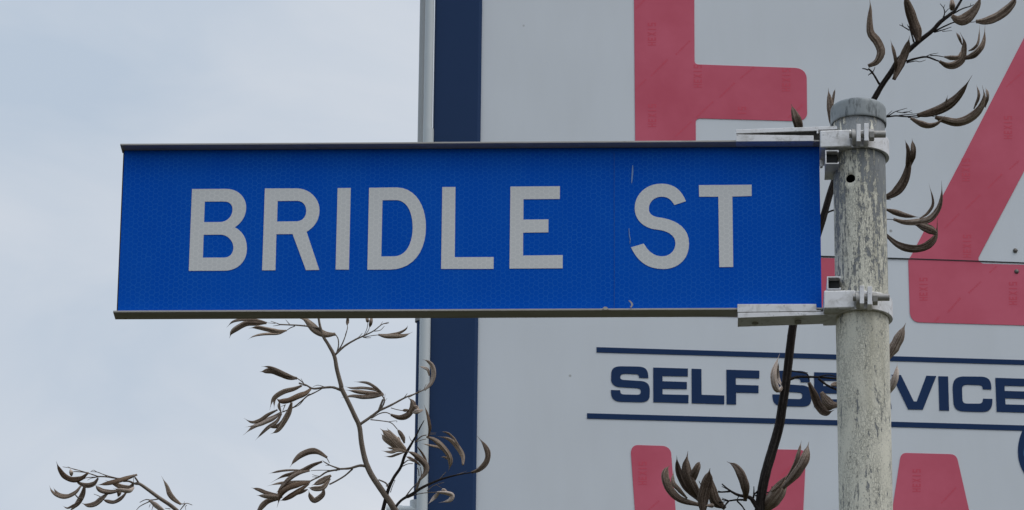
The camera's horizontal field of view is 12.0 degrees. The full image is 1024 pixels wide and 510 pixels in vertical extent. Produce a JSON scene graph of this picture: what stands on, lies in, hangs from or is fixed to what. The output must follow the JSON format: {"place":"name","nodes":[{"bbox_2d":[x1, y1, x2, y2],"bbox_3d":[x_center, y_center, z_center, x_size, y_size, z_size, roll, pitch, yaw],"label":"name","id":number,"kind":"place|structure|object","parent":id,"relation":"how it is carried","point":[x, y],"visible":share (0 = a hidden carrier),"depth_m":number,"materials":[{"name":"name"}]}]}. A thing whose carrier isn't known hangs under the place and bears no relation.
{"place":"outdoors","nodes":[
{"label":"outdoors","id":0,"kind":"place"},
{"bbox_2d":[0,0,434,509],"label":"sky","id":1,"kind":"structure","parent":0,"point":[85,388],"materials":[{"name":"grey"}]},
{"bbox_2d":[428,0,1023,509],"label":"building","id":2,"kind":"structure","parent":0,"point":[586,412],"depth_m":22.03,"materials":[{"name":"grey"}]},
{"bbox_2d":[386,0,424,509],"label":"billboard edge","id":3,"kind":"object","parent":2,"relation":"attached to","point":[413,504],"visible":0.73,"depth_m":22.22,"materials":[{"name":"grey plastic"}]},
{"bbox_2d":[416,0,433,509],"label":"downpipe","id":4,"kind":"object","parent":2,"relation":"attached to","point":[424,340],"visible":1,"depth_m":21.75,"materials":[{"name":"white plastic"}]},
{"label":"ground","id":5,"kind":"structure","parent":0,"visible":0},
{"bbox_2d":[49,462,191,509],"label":"flax plant","id":6,"kind":"object","parent":5,"relation":"on","point":[121,488],"visible":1,"depth_m":11.30,"materials":[{"name":"brown plant"}]},
{"bbox_2d":[228,318,490,509],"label":"flax plant","id":7,"kind":"object","parent":5,"relation":"on","point":[392,440],"visible":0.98,"depth_m":11.00,"materials":[{"name":"brown plant"}]},
{"bbox_2d":[661,0,1015,509],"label":"flax plant","id":8,"kind":"object","parent":5,"relation":"on","point":[704,493],"visible":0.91,"depth_m":6.59,"materials":[{"name":"brown plant"}]},
{"bbox_2d":[830,97,892,509],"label":"sign pole","id":9,"kind":"object","parent":5,"relation":"on","point":[863,371],"visible":0.92,"depth_m":5.62,"materials":[{"name":"metal"}]},
{"bbox_2d":[736,123,888,179],"bbox_3d":[0.353,-0.123,5.725,0.181,0.055,0.088,1,-22,0],"label":"pole clamp","id":10,"kind":"object","parent":9,"relation":"attached to","point":[833,142],"visible":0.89,"depth_m":5.72,"materials":[{"name":"metal"}]},
{"bbox_2d":[737,276,892,326],"bbox_3d":[0.351,0.054,5.654,0.181,0.045,0.088,1,-22,0],"label":"pole clamp","id":11,"kind":"object","parent":9,"relation":"attached to","point":[837,301],"visible":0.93,"depth_m":5.64,"materials":[{"name":"metal"}]},
{"bbox_2d":[113,140,822,318],"bbox_3d":[-0.051,-0.030,5.710,0.825,0.214,0.026,0,-22,2],"label":"street sign","id":12,"kind":"object","parent":11,"relation":"attached to","point":[573,229],"visible":1,"depth_m":5.71,"materials":[{"name":"blue metal"}]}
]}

